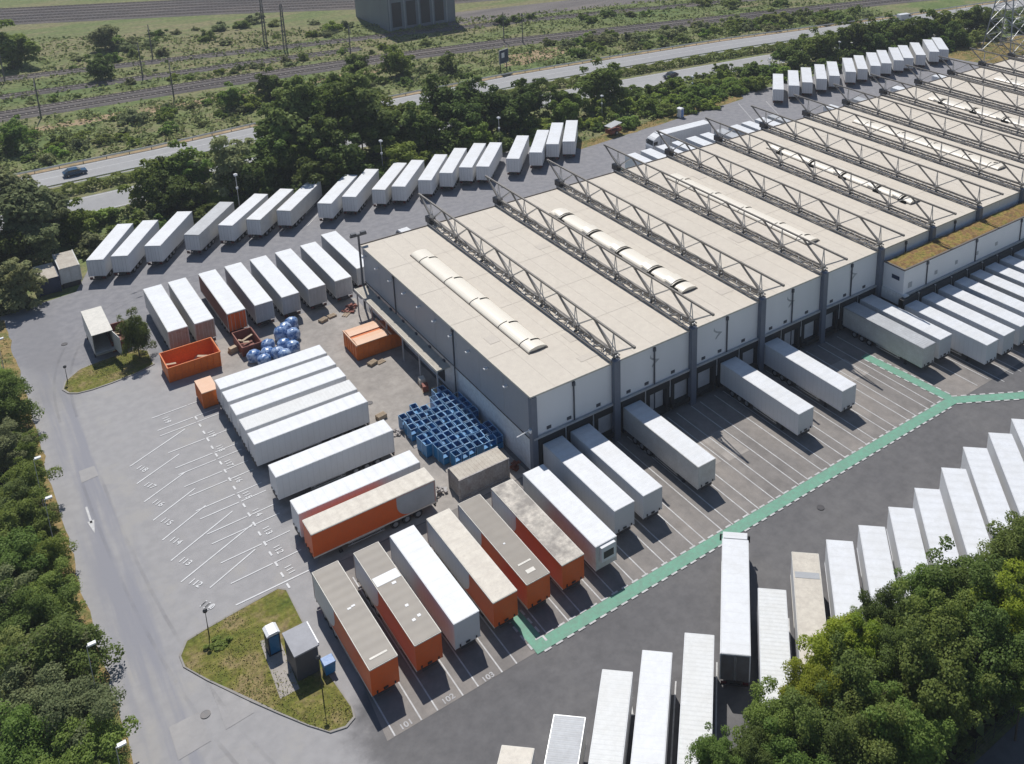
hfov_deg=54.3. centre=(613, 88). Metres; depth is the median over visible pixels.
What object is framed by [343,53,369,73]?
tree
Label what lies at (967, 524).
semi trailer
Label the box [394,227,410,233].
van
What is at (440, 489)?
scrap heap
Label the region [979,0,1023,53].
electricity pylon
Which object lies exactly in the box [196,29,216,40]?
bush
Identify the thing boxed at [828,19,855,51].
tree
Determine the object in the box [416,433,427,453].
roll cage
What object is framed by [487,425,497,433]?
roll cage
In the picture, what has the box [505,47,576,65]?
bare earth patch
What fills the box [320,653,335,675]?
wheelie bin
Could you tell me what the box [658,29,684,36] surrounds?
bush
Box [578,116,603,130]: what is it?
bush
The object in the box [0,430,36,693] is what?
woodland floor
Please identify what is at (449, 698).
bay number
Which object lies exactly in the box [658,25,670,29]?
bush
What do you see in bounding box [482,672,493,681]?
bay number
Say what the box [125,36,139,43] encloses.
bush
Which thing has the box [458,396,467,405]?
roll cage
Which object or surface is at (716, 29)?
bush
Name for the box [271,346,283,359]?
wrapped bale
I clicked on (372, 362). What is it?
pallet stack
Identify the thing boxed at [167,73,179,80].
bush
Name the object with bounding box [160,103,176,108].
bush
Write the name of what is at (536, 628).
walkway edge dashes
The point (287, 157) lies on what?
tree
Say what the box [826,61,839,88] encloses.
semi trailer
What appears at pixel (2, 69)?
catenary mast
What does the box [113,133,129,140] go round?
bush
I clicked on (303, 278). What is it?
box trailer
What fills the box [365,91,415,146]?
tree
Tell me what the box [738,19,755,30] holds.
bush
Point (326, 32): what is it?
bush
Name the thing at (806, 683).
tree
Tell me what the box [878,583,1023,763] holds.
bank
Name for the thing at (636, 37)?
bush
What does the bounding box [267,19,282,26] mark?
bush
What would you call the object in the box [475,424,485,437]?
roll cage
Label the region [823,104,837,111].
semi trailer
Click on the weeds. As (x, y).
(652, 124)
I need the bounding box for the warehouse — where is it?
[349,40,1023,469]
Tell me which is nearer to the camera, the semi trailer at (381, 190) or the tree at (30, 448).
the tree at (30, 448)
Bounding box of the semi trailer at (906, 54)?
[898,45,913,69]
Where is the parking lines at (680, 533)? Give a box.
[232,157,1022,763]
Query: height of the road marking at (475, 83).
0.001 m
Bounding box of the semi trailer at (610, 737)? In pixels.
[588,669,632,763]
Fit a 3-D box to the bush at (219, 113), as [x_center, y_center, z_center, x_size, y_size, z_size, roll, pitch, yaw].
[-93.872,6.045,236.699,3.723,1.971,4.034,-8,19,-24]
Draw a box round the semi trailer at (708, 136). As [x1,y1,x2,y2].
[699,132,723,142]
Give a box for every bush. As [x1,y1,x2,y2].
[0,296,33,315]
[20,153,39,162]
[22,128,40,139]
[33,153,55,162]
[42,143,69,158]
[44,134,70,147]
[48,96,58,101]
[63,231,93,242]
[66,64,76,68]
[68,138,89,150]
[70,53,86,60]
[70,130,90,140]
[72,231,108,256]
[74,245,86,257]
[88,208,119,226]
[90,133,115,143]
[90,206,125,217]
[93,48,104,52]
[105,52,123,62]
[106,210,146,233]
[110,35,124,42]
[112,42,140,51]
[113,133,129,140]
[116,108,149,125]
[119,126,130,133]
[123,78,135,84]
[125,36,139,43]
[126,48,141,56]
[126,137,140,145]
[126,207,142,213]
[129,205,167,220]
[139,39,160,45]
[146,29,168,35]
[148,211,171,219]
[153,213,169,228]
[155,47,169,56]
[156,104,177,113]
[156,109,176,122]
[157,121,179,133]
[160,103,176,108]
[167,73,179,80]
[169,28,181,33]
[169,199,217,221]
[182,74,193,79]
[186,103,195,109]
[194,186,236,205]
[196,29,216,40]
[196,121,209,126]
[197,98,212,104]
[202,635,232,651]
[210,24,229,31]
[213,68,227,74]
[213,108,228,117]
[216,38,231,45]
[229,68,238,73]
[229,105,251,115]
[231,94,261,110]
[232,20,251,28]
[236,64,245,69]
[244,12,265,24]
[245,61,264,68]
[257,92,271,101]
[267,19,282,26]
[274,182,327,192]
[280,56,289,62]
[284,62,295,65]
[296,53,308,60]
[305,30,320,36]
[306,19,320,24]
[317,30,335,35]
[321,20,344,30]
[322,77,337,86]
[336,47,347,53]
[340,72,348,84]
[341,20,354,27]
[364,154,388,179]
[372,72,389,83]
[377,42,388,49]
[396,76,413,86]
[413,63,429,73]
[418,39,432,45]
[419,148,449,162]
[436,71,448,79]
[448,65,460,74]
[450,71,465,78]
[486,131,514,149]
[491,15,509,23]
[504,128,534,145]
[509,15,523,21]
[515,122,550,138]
[525,12,536,19]
[526,117,564,129]
[539,37,556,44]
[557,44,568,50]
[560,38,575,47]
[570,48,590,57]
[573,37,585,44]
[578,12,588,19]
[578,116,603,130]
[579,31,592,41]
[581,113,594,119]
[582,30,606,44]
[583,15,598,22]
[585,119,607,131]
[587,41,606,50]
[590,99,626,118]
[598,28,616,42]
[599,30,619,36]
[600,7,616,16]
[611,95,646,111]
[613,113,640,128]
[621,32,632,41]
[622,11,635,15]
[626,38,642,48]
[626,84,652,100]
[628,33,648,42]
[629,98,660,116]
[639,9,652,16]
[639,39,654,45]
[642,43,651,48]
[644,81,673,95]
[647,106,667,117]
[651,87,684,103]
[651,103,677,116]
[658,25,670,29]
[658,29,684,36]
[658,35,667,41]
[659,40,669,46]
[665,76,685,80]
[665,78,686,93]
[670,33,688,41]
[671,25,686,32]
[676,99,700,113]
[678,84,709,105]
[686,76,713,89]
[687,18,703,27]
[691,72,705,78]
[692,20,710,31]
[695,0,712,5]
[695,79,728,98]
[698,28,712,36]
[699,95,721,109]
[701,71,717,78]
[710,24,722,34]
[711,69,735,84]
[712,63,732,71]
[719,16,742,26]
[720,0,739,5]
[720,77,749,94]
[725,82,744,94]
[726,13,747,21]
[726,23,742,31]
[727,4,736,9]
[733,61,760,77]
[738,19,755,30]
[739,75,772,89]
[741,76,765,90]
[744,18,759,25]
[753,17,768,23]
[754,63,779,76]
[760,23,780,30]
[761,7,793,23]
[762,19,775,26]
[766,66,788,80]
[768,0,788,6]
[770,45,787,58]
[775,21,786,27]
[784,65,805,78]
[792,8,812,16]
[797,16,808,23]
[797,32,818,43]
[809,13,820,18]
[809,56,841,70]
[810,10,822,16]
[814,17,832,24]
[819,11,834,20]
[833,10,854,22]
[837,49,865,61]
[847,5,860,14]
[857,10,873,18]
[889,36,909,47]
[921,36,954,46]
[924,753,950,763]
[943,729,978,761]
[947,44,954,51]
[948,30,987,47]
[968,23,999,40]
[983,690,1023,724]
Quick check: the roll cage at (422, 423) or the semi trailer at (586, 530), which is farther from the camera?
the roll cage at (422, 423)
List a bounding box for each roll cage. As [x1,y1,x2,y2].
[398,413,408,431]
[403,418,412,435]
[406,410,416,423]
[407,423,417,441]
[409,403,417,412]
[410,415,420,425]
[412,407,422,415]
[414,420,424,434]
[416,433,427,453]
[418,412,424,419]
[418,425,428,436]
[420,405,429,415]
[421,417,431,428]
[421,438,432,457]
[423,430,433,441]
[426,402,436,412]
[426,422,436,435]
[429,414,438,423]
[429,436,438,455]
[430,395,438,407]
[431,387,441,400]
[431,428,441,436]
[433,399,442,407]
[433,441,443,461]
[434,419,443,428]
[436,411,446,422]
[436,433,446,444]
[437,385,446,391]
[438,404,447,414]
[438,446,449,464]
[439,425,448,431]
[440,397,450,404]
[440,438,451,448]
[441,417,450,427]
[442,389,451,396]
[442,430,452,438]
[445,402,454,414]
[445,442,455,461]
[447,394,456,403]
[447,414,457,424]
[448,434,457,441]
[450,399,460,405]
[450,426,460,438]
[450,449,461,465]
[452,440,462,449]
[453,391,462,399]
[454,411,463,418]
[455,432,465,440]
[456,403,466,413]
[457,424,466,434]
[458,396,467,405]
[458,446,469,461]
[459,415,468,423]
[460,437,469,445]
[461,408,471,418]
[461,429,471,439]
[464,421,474,431]
[464,442,475,457]
[467,434,477,445]
[468,406,478,420]
[468,426,478,439]
[470,418,479,429]
[472,439,483,455]
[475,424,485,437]
[478,437,489,451]
[480,428,490,437]
[483,420,492,427]
[486,434,496,448]
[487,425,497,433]
[492,430,502,448]
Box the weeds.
[0,36,1023,690]
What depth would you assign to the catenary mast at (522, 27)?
299.07 m
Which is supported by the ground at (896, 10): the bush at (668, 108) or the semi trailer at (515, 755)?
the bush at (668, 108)
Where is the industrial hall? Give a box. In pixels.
[355,0,455,30]
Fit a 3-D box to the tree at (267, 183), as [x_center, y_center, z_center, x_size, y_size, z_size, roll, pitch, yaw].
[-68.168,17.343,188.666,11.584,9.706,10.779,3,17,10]
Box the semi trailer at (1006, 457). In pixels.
[987,432,1023,517]
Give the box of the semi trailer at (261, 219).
[246,189,293,237]
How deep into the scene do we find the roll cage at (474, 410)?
122.52 m
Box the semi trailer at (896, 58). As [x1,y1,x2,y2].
[888,47,903,72]
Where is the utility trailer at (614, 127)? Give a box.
[605,120,621,134]
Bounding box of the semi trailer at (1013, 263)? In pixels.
[999,255,1023,273]
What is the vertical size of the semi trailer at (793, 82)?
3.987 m
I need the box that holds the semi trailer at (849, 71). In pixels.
[842,58,855,84]
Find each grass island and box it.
[64,349,152,391]
[181,589,352,730]
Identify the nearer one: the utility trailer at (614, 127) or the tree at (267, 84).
the utility trailer at (614, 127)
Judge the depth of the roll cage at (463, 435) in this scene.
117.47 m
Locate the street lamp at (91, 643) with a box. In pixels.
[86,640,95,683]
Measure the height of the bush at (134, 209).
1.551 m
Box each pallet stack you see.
[228,345,238,354]
[318,316,327,323]
[327,313,336,318]
[367,359,377,366]
[375,411,386,420]
[377,358,385,364]
[418,375,425,386]
[421,382,428,393]
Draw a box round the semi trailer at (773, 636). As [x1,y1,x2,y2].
[757,588,791,704]
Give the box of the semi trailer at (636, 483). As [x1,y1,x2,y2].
[570,423,661,518]
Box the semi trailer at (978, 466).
[961,447,1014,541]
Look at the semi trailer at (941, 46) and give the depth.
276.32 m
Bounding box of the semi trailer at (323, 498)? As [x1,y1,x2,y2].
[290,450,419,537]
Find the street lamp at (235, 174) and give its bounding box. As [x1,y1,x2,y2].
[233,173,239,205]
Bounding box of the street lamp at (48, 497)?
[44,495,52,536]
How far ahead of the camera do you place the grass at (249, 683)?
88.32 m
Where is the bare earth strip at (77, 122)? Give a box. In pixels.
[35,69,380,130]
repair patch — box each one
[79,466,97,481]
[169,712,210,759]
[210,684,253,728]
[694,441,720,463]
[701,429,748,460]
[828,359,868,381]
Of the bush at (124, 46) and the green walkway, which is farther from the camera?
the bush at (124, 46)
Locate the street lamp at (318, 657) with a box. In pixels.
[316,655,323,698]
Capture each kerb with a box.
[62,348,154,393]
[179,587,354,732]
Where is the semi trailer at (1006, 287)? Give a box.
[970,269,1023,301]
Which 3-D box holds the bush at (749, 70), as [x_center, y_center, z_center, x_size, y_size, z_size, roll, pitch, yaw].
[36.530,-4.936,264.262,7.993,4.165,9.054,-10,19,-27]
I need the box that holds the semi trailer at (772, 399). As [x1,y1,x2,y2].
[720,356,813,435]
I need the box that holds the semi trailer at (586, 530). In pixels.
[523,464,616,570]
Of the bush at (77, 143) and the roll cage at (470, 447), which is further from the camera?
the bush at (77, 143)
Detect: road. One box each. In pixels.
[0,17,1023,229]
[21,0,1023,187]
[974,717,1023,763]
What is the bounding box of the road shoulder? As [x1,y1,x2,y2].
[17,0,1015,176]
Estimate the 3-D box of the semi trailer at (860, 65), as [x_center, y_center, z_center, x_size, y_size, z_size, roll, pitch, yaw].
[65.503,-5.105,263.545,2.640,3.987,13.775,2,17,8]
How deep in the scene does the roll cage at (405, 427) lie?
120.02 m
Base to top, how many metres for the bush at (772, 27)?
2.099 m
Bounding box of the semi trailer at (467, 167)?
[459,143,485,183]
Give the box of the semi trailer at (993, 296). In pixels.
[954,277,1023,316]
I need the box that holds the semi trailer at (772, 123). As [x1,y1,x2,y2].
[755,117,780,126]
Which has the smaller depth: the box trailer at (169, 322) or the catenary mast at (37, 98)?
the box trailer at (169, 322)
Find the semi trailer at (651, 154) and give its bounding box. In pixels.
[641,148,665,159]
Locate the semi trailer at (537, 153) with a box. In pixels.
[529,130,548,167]
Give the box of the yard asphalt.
[0,34,1023,763]
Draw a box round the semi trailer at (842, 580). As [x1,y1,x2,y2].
[824,539,862,618]
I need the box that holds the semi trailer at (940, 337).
[860,294,951,358]
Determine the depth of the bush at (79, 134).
222.24 m
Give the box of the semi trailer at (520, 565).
[458,494,550,609]
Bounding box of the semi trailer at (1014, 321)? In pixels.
[938,284,1023,345]
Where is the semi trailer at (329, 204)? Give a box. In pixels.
[317,175,357,220]
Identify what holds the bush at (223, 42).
on the dry meadow
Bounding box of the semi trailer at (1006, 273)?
[985,262,1023,287]
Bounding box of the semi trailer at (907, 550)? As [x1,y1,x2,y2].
[886,507,927,597]
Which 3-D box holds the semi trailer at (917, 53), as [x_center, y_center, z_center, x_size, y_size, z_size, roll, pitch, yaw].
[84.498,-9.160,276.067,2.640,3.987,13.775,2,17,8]
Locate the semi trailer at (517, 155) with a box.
[506,135,528,174]
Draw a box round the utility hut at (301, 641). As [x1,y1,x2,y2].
[282,621,319,681]
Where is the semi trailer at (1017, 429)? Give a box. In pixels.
[1010,419,1023,460]
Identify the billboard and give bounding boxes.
[498,48,508,72]
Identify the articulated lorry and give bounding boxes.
[645,120,710,149]
[719,531,750,686]
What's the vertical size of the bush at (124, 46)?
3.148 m
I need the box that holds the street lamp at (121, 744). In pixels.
[116,740,126,763]
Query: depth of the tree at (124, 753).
77.56 m
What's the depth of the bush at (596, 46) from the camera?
291.85 m
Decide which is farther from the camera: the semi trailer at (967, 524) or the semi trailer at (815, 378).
the semi trailer at (815, 378)
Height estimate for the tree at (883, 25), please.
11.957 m
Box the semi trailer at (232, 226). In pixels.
[218,194,267,243]
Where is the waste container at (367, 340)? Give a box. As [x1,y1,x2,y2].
[342,318,401,360]
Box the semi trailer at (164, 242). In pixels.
[144,211,193,264]
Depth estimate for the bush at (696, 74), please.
262.25 m
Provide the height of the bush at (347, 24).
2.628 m
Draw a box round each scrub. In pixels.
[0,0,860,110]
[0,5,899,173]
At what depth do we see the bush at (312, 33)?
311.26 m
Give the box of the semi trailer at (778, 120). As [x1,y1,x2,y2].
[767,114,790,123]
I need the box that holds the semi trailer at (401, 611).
[353,542,442,671]
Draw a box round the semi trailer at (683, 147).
[672,141,694,151]
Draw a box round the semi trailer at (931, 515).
[913,488,958,573]
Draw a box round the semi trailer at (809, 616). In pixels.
[790,552,827,705]
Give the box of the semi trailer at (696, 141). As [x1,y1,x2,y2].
[686,136,711,146]
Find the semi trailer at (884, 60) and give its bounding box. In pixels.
[876,50,891,75]
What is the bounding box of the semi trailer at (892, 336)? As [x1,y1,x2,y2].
[842,302,935,367]
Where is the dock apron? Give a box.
[339,303,1023,740]
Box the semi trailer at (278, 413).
[239,380,356,451]
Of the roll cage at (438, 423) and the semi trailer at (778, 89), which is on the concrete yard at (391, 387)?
the roll cage at (438, 423)
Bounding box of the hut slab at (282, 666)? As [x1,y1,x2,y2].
[260,640,298,698]
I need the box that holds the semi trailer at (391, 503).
[302,467,436,558]
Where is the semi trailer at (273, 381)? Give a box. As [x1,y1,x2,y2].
[222,355,335,421]
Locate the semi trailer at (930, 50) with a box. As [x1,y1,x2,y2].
[922,39,939,63]
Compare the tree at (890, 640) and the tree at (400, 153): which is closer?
the tree at (890, 640)
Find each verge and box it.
[0,320,132,763]
[576,94,742,148]
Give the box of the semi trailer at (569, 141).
[562,120,577,156]
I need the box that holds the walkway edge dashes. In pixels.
[509,171,1022,651]
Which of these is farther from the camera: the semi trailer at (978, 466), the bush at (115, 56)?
the bush at (115, 56)
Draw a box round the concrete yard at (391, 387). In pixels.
[195,298,526,570]
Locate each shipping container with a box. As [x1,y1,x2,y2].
[31,262,61,296]
[52,249,82,288]
[447,446,509,499]
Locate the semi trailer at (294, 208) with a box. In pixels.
[276,181,321,228]
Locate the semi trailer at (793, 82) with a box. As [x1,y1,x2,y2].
[787,70,799,98]
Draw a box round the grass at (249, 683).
[66,351,351,727]
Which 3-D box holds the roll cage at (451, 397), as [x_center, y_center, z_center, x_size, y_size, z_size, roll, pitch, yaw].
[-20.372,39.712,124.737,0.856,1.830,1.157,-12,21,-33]
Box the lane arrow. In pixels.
[85,507,94,532]
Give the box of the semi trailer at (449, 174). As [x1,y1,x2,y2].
[439,148,466,189]
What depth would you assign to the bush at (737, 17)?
321.81 m
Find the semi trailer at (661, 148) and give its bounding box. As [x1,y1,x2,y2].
[656,144,682,154]
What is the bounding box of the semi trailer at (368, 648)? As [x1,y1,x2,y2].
[312,560,399,696]
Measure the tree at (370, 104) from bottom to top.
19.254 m
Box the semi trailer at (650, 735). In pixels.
[630,650,671,763]
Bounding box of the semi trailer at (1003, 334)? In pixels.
[921,292,1014,354]
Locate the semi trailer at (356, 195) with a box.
[342,169,378,214]
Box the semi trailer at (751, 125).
[741,121,760,130]
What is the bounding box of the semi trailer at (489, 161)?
[476,142,502,182]
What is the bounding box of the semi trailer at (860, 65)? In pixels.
[853,55,867,81]
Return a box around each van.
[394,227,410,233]
[897,13,911,20]
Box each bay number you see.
[400,719,411,728]
[442,694,454,703]
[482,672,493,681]
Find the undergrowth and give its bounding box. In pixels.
[0,23,1016,761]
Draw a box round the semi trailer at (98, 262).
[86,223,133,279]
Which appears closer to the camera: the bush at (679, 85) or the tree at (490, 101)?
the tree at (490, 101)
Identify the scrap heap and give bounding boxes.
[341,303,356,312]
[393,428,403,436]
[436,486,447,497]
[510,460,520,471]
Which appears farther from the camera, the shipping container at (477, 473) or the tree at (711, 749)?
the shipping container at (477, 473)
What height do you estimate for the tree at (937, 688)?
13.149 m
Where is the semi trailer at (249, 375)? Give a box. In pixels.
[214,345,326,409]
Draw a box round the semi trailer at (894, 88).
[890,86,904,91]
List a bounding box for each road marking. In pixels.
[20,0,1020,178]
[38,3,1020,180]
[81,55,766,198]
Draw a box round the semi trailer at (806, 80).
[800,67,812,95]
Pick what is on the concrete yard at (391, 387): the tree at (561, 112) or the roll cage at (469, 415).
the roll cage at (469, 415)
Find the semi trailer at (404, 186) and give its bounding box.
[391,160,424,203]
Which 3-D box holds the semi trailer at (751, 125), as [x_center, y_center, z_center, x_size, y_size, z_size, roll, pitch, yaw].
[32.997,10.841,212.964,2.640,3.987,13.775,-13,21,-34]
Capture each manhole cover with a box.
[200,710,210,718]
[817,505,823,509]
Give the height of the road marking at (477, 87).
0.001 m
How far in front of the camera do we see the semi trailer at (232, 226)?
172.31 m
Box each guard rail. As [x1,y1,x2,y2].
[15,0,1002,174]
[47,7,1018,187]
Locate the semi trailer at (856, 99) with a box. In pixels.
[851,97,865,103]
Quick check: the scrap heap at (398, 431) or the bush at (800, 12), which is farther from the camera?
the bush at (800, 12)
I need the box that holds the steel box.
[194,376,218,408]
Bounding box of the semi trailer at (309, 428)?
[247,392,369,465]
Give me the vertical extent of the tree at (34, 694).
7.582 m
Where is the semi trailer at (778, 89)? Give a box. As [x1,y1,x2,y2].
[772,74,783,102]
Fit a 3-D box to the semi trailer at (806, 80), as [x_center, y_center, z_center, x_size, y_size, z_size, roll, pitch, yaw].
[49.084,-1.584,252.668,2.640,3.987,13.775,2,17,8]
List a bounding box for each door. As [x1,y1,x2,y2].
[39,282,49,294]
[48,277,59,292]
[60,268,70,282]
[69,266,80,280]
[112,331,121,354]
[269,634,279,654]
[438,370,444,380]
[721,655,734,679]
[735,656,749,681]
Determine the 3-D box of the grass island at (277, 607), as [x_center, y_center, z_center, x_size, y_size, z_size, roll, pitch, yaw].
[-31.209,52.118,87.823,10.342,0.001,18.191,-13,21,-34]
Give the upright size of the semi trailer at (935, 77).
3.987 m
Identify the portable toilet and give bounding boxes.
[262,622,282,656]
[677,107,683,117]
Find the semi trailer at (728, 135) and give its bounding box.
[714,128,738,138]
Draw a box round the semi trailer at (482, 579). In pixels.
[426,508,517,628]
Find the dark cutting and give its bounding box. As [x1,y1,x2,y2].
[445,0,664,24]
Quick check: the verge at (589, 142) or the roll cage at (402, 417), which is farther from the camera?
the verge at (589, 142)
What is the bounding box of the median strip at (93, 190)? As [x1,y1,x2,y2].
[1,10,1023,214]
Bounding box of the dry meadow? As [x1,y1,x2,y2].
[0,0,791,110]
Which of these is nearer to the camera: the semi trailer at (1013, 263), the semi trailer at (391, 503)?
the semi trailer at (391, 503)
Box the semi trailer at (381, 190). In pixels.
[371,163,406,206]
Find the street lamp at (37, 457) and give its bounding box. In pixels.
[33,455,43,506]
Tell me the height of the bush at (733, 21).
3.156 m
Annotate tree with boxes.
[0,19,42,68]
[0,114,37,154]
[0,169,40,222]
[0,179,69,259]
[0,220,34,273]
[0,257,47,310]
[0,367,17,388]
[0,372,44,433]
[0,416,36,472]
[0,428,47,467]
[0,456,63,507]
[0,475,32,508]
[0,484,56,543]
[0,525,55,587]
[0,562,37,624]
[0,577,80,642]
[0,607,125,695]
[0,622,32,697]
[0,661,75,740]
[0,691,24,743]
[0,698,61,763]
[1,625,93,704]
[14,555,87,619]
[16,220,60,263]
[25,530,77,578]
[32,498,62,537]
[33,709,140,763]
[37,673,125,763]
[42,190,70,238]
[46,213,69,245]
[55,197,96,240]
[84,53,114,80]
[87,24,119,50]
[92,745,131,763]
[115,158,159,208]
[115,306,156,360]
[141,169,207,214]
[145,156,170,201]
[152,139,207,178]
[180,146,217,197]
[193,135,257,196]
[214,81,246,109]
[219,147,288,204]
[247,66,284,100]
[249,125,294,175]
[253,100,299,146]
[260,94,326,164]
[260,133,304,190]
[271,74,318,107]
[290,120,335,174]
[290,156,335,194]
[295,114,352,161]
[304,133,368,186]
[305,75,371,143]
[328,70,392,146]
[341,60,374,149]
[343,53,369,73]
[349,109,403,160]
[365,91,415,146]
[370,135,429,167]
[378,44,414,76]
[385,120,431,151]
[388,100,437,145]
[410,102,446,150]
[419,73,465,129]
[435,118,469,155]
[436,51,458,74]
[436,90,482,137]
[453,72,489,102]
[454,121,502,152]
[469,84,508,134]
[481,91,538,135]
[509,77,554,117]
[543,98,579,124]
[545,84,566,110]
[559,83,590,117]
[576,57,629,112]
[684,722,746,763]
[726,720,773,763]
[731,675,806,753]
[758,715,834,763]
[777,39,810,69]
[777,653,844,712]
[780,678,858,763]
[789,610,879,681]
[796,714,872,763]
[799,26,842,66]
[825,688,914,763]
[826,630,908,718]
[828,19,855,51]
[838,16,878,51]
[840,610,893,683]
[845,605,870,642]
[856,579,904,636]
[856,680,957,763]
[859,624,918,701]
[862,30,892,54]
[871,609,1001,752]
[872,12,900,39]
[873,578,980,680]
[884,18,926,44]
[884,589,929,622]
[890,562,954,623]
[912,8,946,38]
[916,534,1007,638]
[925,10,967,35]
[936,554,1023,624]
[944,21,971,47]
[948,599,1023,718]
[956,4,991,31]
[967,558,1023,647]
[970,9,1002,38]
[976,510,1023,585]
[998,633,1023,740]
[1001,9,1023,32]
[1005,511,1023,582]
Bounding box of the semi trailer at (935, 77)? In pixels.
[932,74,946,80]
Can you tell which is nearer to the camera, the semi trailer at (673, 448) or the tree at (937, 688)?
the tree at (937, 688)
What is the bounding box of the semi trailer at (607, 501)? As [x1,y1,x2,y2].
[543,436,634,534]
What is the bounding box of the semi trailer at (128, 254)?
[111,220,159,275]
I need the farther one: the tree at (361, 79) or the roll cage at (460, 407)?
the tree at (361, 79)
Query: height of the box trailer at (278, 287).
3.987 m
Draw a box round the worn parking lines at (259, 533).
[130,401,310,604]
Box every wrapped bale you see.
[246,349,260,362]
[257,353,271,364]
[260,338,274,348]
[260,346,272,358]
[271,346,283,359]
[273,325,286,340]
[277,338,289,347]
[277,348,290,357]
[279,321,291,328]
[285,316,298,327]
[286,327,300,339]
[286,340,299,353]
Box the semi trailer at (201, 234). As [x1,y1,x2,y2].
[184,202,234,253]
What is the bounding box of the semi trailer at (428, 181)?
[418,154,446,196]
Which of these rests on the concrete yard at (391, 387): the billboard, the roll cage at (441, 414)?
the roll cage at (441, 414)
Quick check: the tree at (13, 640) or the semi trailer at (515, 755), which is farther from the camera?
the tree at (13, 640)
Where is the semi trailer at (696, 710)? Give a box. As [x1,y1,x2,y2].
[677,633,713,763]
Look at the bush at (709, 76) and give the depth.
262.19 m
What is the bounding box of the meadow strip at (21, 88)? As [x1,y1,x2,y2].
[0,39,392,106]
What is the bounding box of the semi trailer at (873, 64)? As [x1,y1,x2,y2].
[866,52,880,78]
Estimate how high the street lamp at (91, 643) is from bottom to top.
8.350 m
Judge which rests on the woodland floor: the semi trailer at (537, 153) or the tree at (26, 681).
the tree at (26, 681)
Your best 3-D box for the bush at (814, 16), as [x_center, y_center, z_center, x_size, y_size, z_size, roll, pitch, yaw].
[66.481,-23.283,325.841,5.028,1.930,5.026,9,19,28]
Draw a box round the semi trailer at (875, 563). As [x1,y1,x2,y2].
[857,525,896,602]
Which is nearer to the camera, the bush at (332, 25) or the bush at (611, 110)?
the bush at (611, 110)
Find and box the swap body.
[81,306,121,357]
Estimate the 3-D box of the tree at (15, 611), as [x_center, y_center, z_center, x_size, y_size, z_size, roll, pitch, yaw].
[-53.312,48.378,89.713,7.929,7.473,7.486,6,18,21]
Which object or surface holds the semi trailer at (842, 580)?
on the yard asphalt
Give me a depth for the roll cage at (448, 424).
119.93 m
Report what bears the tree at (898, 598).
on the bank
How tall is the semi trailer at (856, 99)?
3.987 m
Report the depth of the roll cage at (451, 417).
120.91 m
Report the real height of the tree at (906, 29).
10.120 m
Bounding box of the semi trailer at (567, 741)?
[544,714,585,763]
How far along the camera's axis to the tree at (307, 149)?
193.57 m
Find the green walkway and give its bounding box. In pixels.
[511,354,1023,653]
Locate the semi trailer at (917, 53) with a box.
[909,42,925,66]
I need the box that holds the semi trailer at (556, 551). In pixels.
[491,479,584,589]
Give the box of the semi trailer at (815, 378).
[764,337,856,411]
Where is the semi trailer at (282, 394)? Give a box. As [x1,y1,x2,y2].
[230,367,345,435]
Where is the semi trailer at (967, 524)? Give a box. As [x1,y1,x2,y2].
[939,467,990,567]
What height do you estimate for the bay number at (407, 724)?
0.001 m
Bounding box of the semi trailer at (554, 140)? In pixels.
[546,123,563,159]
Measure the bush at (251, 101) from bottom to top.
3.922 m
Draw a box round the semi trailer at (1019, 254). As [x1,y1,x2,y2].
[1014,249,1023,260]
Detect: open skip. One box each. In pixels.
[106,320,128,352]
[159,337,221,382]
[232,327,261,356]
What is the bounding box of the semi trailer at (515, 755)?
[497,745,534,763]
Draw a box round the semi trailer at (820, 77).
[814,64,826,91]
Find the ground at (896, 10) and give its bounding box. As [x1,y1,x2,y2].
[0,0,1023,763]
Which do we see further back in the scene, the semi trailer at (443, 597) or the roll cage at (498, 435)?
the roll cage at (498, 435)
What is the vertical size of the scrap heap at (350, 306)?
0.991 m
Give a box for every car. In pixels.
[62,167,87,177]
[663,71,678,78]
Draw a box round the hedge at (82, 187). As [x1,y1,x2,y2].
[46,6,1023,195]
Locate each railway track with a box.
[0,0,221,10]
[0,0,290,13]
[0,0,354,15]
[0,0,754,81]
[0,0,890,115]
[0,0,930,121]
[0,1,354,18]
[0,46,361,99]
[1,3,354,20]
[2,0,494,24]
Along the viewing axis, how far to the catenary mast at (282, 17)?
293.70 m
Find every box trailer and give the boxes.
[143,284,189,349]
[168,277,215,341]
[198,269,247,335]
[224,262,274,326]
[250,255,300,317]
[275,248,326,309]
[300,242,352,301]
[321,231,365,287]
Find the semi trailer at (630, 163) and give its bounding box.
[625,153,652,167]
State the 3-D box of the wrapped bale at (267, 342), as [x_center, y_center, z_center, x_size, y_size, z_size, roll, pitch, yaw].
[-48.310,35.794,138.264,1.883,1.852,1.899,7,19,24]
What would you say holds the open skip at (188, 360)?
on the concrete yard at (391, 387)
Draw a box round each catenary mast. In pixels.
[0,56,5,81]
[33,78,41,116]
[137,43,142,77]
[147,24,152,57]
[168,63,174,98]
[259,0,267,43]
[279,4,287,50]
[348,26,350,56]
[502,12,506,41]
[521,13,524,42]
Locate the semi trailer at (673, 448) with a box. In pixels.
[623,400,715,489]
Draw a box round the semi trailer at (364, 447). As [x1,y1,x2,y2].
[268,419,394,499]
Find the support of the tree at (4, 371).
on the woodland floor
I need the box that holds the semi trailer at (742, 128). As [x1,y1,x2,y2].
[728,124,753,134]
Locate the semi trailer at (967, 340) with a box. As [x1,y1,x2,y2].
[904,300,998,364]
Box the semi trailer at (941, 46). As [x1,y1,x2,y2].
[932,37,948,61]
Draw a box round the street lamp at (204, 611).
[202,608,209,636]
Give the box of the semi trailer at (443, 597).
[390,525,480,649]
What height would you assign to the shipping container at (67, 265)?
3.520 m
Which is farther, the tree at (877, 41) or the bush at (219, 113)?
the tree at (877, 41)

